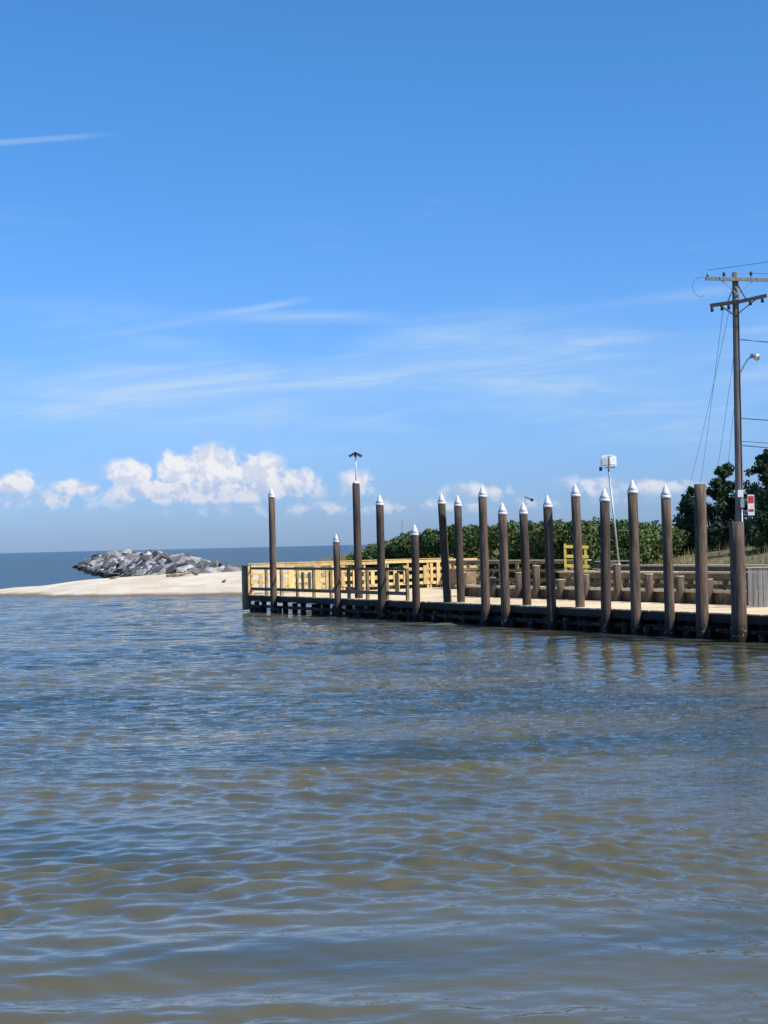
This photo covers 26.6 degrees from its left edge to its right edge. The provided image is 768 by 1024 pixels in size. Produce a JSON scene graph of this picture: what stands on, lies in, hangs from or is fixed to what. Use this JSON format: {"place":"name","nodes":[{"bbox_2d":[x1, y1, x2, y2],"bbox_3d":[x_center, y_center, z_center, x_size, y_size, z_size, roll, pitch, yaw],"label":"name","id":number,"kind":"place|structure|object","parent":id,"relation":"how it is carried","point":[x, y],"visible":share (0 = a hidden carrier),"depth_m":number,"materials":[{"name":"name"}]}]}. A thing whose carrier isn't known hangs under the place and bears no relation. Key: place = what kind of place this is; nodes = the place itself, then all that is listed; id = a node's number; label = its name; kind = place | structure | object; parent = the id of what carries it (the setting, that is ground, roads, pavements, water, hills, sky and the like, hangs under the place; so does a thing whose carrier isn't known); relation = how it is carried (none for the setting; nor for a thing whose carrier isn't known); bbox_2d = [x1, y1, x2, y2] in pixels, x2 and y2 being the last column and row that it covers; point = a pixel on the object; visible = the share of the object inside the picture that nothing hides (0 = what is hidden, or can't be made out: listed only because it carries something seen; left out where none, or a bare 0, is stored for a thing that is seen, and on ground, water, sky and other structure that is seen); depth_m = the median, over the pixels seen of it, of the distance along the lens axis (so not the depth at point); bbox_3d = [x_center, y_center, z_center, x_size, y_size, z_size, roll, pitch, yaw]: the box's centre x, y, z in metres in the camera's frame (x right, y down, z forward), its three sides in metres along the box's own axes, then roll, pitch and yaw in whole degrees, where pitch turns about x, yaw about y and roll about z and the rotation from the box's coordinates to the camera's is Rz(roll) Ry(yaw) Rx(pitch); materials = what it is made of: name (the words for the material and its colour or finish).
{"place":"outdoors","nodes":[
{"label":"outdoors","id":0,"kind":"place"},
{"bbox_2d":[0,545,767,1023],"bbox_3d":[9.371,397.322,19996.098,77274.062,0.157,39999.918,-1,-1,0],"label":"water","id":1,"kind":"structure","parent":0,"point":[220,809],"depth_m":17.89,"materials":[{"name":"blue liquid"}]},
{"bbox_2d":[268,488,276,612],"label":"mooring pile","id":2,"kind":"object","parent":1,"relation":"in","point":[272,559],"visible":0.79,"depth_m":73.61,"materials":[{"name":"wood"}]},
{"bbox_2d":[333,533,341,616],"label":"mooring pile","id":3,"kind":"object","parent":1,"relation":"in","point":[337,577],"visible":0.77,"depth_m":68.03,"materials":[{"name":"wood"}]},
{"bbox_2d":[352,481,362,616],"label":"mooring pile","id":4,"kind":"object","parent":1,"relation":"in","point":[357,534],"visible":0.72,"depth_m":67.68,"materials":[{"name":"wood"}]},
{"bbox_2d":[349,452,361,480],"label":"dock lamp","id":5,"kind":"object","parent":4,"relation":"on","point":[355,454],"visible":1,"depth_m":67.83,"materials":[{"name":"white metal"}]},
{"bbox_2d":[375,495,386,618],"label":"mooring pile","id":6,"kind":"object","parent":1,"relation":"in","point":[381,578],"visible":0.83,"depth_m":64.65,"materials":[{"name":"wood"}]},
{"bbox_2d":[411,524,420,621],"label":"mooring pile","id":7,"kind":"object","parent":1,"relation":"in","point":[416,612],"visible":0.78,"depth_m":62.24,"materials":[{"name":"wood"}]},
{"bbox_2d":[437,493,451,621],"bbox_3d":[2.369,2.715,61.212,0.564,6.886,0.324,-1,-1,0],"label":"mooring pile","id":8,"kind":"object","parent":1,"relation":"in","point":[446,582],"visible":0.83,"depth_m":61.12,"materials":[{"name":"wood"}]},
{"bbox_2d":[454,495,464,622],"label":"mooring pile","id":9,"kind":"object","parent":1,"relation":"in","point":[459,551],"visible":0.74,"depth_m":60.60,"materials":[{"name":"wood"}]},
{"bbox_2d":[478,485,490,625],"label":"mooring pile","id":10,"kind":"object","parent":1,"relation":"in","point":[484,570],"visible":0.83,"depth_m":57.91,"materials":[{"name":"wood"}]},
{"bbox_2d":[498,502,510,626],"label":"mooring pile","id":11,"kind":"object","parent":1,"relation":"in","point":[504,570],"visible":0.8,"depth_m":56.73,"materials":[{"name":"wood"}]},
{"bbox_2d":[519,502,531,626],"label":"mooring pile","id":12,"kind":"object","parent":1,"relation":"in","point":[525,561],"visible":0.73,"depth_m":56.51,"materials":[{"name":"wood"}]},
{"bbox_2d":[543,495,556,629],"bbox_3d":[5.589,2.683,54.365,0.403,6.522,0.338,-1,-1,0],"label":"mooring pile","id":13,"kind":"object","parent":1,"relation":"in","point":[550,569],"visible":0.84,"depth_m":54.26,"materials":[{"name":"wood"}]},
{"bbox_2d":[570,484,584,629],"bbox_3d":[6.479,2.487,53.870,0.426,6.853,0.337,-1,-1,0],"label":"mooring pile","id":14,"kind":"object","parent":1,"relation":"in","point":[577,551],"visible":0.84,"depth_m":53.77,"materials":[{"name":"wood"}]},
{"bbox_2d":[599,488,611,632],"bbox_3d":[7.070,2.547,51.804,0.424,6.622,0.346,-1,-1,0],"label":"mooring pile","id":15,"kind":"object","parent":1,"relation":"in","point":[605,568],"visible":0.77,"depth_m":51.70,"materials":[{"name":"wood"}]},
{"bbox_2d":[627,480,641,634],"bbox_3d":[7.801,2.402,50.416,0.345,6.820,0.348,-1,-1,0],"label":"mooring pile","id":16,"kind":"object","parent":1,"relation":"in","point":[635,585],"visible":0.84,"depth_m":50.31,"materials":[{"name":"wood"}]},
{"bbox_2d":[660,484,675,636],"bbox_3d":[8.596,2.459,48.946,0.372,6.611,0.327,-1,-1,0],"label":"mooring pile","id":17,"kind":"object","parent":1,"relation":"in","point":[668,581],"visible":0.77,"depth_m":48.84,"materials":[{"name":"wood"}]},
{"bbox_2d":[694,484,708,638],"bbox_3d":[9.307,2.451,47.600,0.424,6.543,0.387,-1,-1,0],"label":"mooring pile","id":18,"kind":"object","parent":1,"relation":"in","point":[701,579],"visible":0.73,"depth_m":47.48,"materials":[{"name":"brown wood"}]},
{"bbox_2d":[729,521,747,642],"bbox_3d":[10.052,2.971,45.949,0.466,5.400,0.460,-1,-1,0],"label":"mooring pile","id":19,"kind":"object","parent":1,"relation":"in","point":[738,589],"visible":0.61,"depth_m":45.79,"materials":[{"name":"brown wood"}]},
{"bbox_2d":[0,546,767,630],"bbox_3d":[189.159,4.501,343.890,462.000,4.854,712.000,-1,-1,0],"label":"ground","id":20,"kind":"structure","parent":0,"point":[185,585],"depth_m":110.08,"materials":[{"name":"beige sand"}]},
{"bbox_2d":[72,549,241,577],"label":"rock jetty","id":21,"kind":"object","parent":20,"relation":"on","point":[123,563],"visible":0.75,"depth_m":155.18,"materials":[{"name":"stone"}]},
{"bbox_2d":[110,572,225,582],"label":"driftwood","id":22,"kind":"object","parent":20,"relation":"on","point":[182,574],"visible":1,"depth_m":118.03,"materials":[{"name":"brown wood"}]},
{"bbox_2d":[248,587,767,641],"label":"timber pier","id":23,"kind":"structure","parent":20,"relation":"on","point":[431,599],"depth_m":57.52,"materials":[{"name":"brown wood"}]},
{"bbox_2d":[241,557,477,609],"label":"lumber railing","id":24,"kind":"object","parent":23,"relation":"on","point":[314,580],"visible":0.84,"depth_m":76.70,"materials":[{"name":"beige wood"}]},
{"bbox_2d":[449,559,590,588],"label":"weathered railing","id":25,"kind":"object","parent":23,"relation":"on","point":[472,579],"visible":0.47,"depth_m":77.59,"materials":[{"name":"brown wood"}]},
{"bbox_2d":[599,454,623,596],"bbox_3d":[8.121,0.496,57.960,0.755,5.118,0.316,-1,-1,0],"label":"flood lamp","id":26,"kind":"object","parent":23,"relation":"on","point":[610,460],"visible":1,"depth_m":57.95,"materials":[{"name":"metal"}]},
{"bbox_2d":[279,539,767,593],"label":"marsh grass","id":27,"kind":"structure","parent":20,"relation":"on","point":[342,557],"depth_m":83.75,"materials":[{"name":"green plant"}]},
{"bbox_2d":[344,517,749,587],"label":"shrub thicket","id":28,"kind":"object","parent":20,"relation":"on","point":[650,543],"visible":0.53,"depth_m":82.61,"materials":[{"name":"green plant"}]},
{"bbox_2d":[564,544,595,586],"bbox_3d":[7.668,2.209,62.830,1.472,2.000,0.870,-1,-1,0],"label":"yellow stair rail","id":29,"kind":"object","parent":20,"relation":"on","point":[585,557],"visible":0.5,"depth_m":62.41,"materials":[{"name":"paint"}]},
{"bbox_2d":[455,564,767,628],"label":"timber bulkhead","id":30,"kind":"object","parent":20,"relation":"on","point":[649,574],"visible":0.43,"depth_m":57.87,"materials":[{"name":"brown wood"}]},
{"bbox_2d":[592,560,640,580],"bbox_3d":[9.257,2.323,64.463,1.800,0.801,1.760,-1,-1,0],"label":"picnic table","id":31,"kind":"object","parent":20,"relation":"on","point":[599,569],"visible":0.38,"depth_m":64.28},
{"bbox_2d":[672,486,714,554],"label":"cedar tree","id":32,"kind":"object","parent":20,"relation":"on","point":[686,505],"visible":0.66,"depth_m":87.43,"materials":[{"name":"green plant"}]},
{"bbox_2d":[689,461,751,550],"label":"cedar tree","id":33,"kind":"object","parent":20,"relation":"on","point":[723,508],"visible":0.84,"depth_m":85.70,"materials":[{"name":"green plant"}]},
{"bbox_2d":[705,271,767,521],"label":"utility pole","id":34,"kind":"object","parent":20,"relation":"on","point":[735,302],"visible":0.91,"depth_m":59.97,"materials":[{"name":"brown wood"}]},
{"bbox_2d":[690,262,767,500],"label":"overhead wires","id":35,"kind":"object","parent":34,"relation":"attached to","point":[729,385],"visible":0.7,"depth_m":62.96,"materials":[{"name":"black metal"}]},
{"bbox_2d":[743,495,754,514],"bbox_3d":[13.415,-0.256,59.838,0.453,0.760,0.091,-2,-1,11],"label":"warning sign","id":36,"kind":"object","parent":34,"relation":"attached to","point":[750,499],"visible":1,"depth_m":59.80,"materials":[{"name":"metal"}]},
{"bbox_2d":[719,449,767,542],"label":"cedar tree","id":37,"kind":"object","parent":20,"relation":"on","point":[761,468],"visible":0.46,"depth_m":84.74,"materials":[{"name":"green plant"}]},
{"bbox_2d":[744,482,767,551],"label":"cedar tree","id":38,"kind":"object","parent":20,"relation":"on","point":[760,534],"visible":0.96,"depth_m":79.60,"materials":[{"name":"green plant"}]},
{"bbox_2d":[746,566,767,607],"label":"plank fence","id":39,"kind":"object","parent":20,"relation":"on","point":[757,582],"visible":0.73,"depth_m":50.52,"materials":[{"name":"grey wood"}]},
{"bbox_2d":[0,0,767,552],"label":"sky","id":40,"kind":"structure","parent":0,"point":[249,248],"materials":[{"name":"blue"}]}
]}

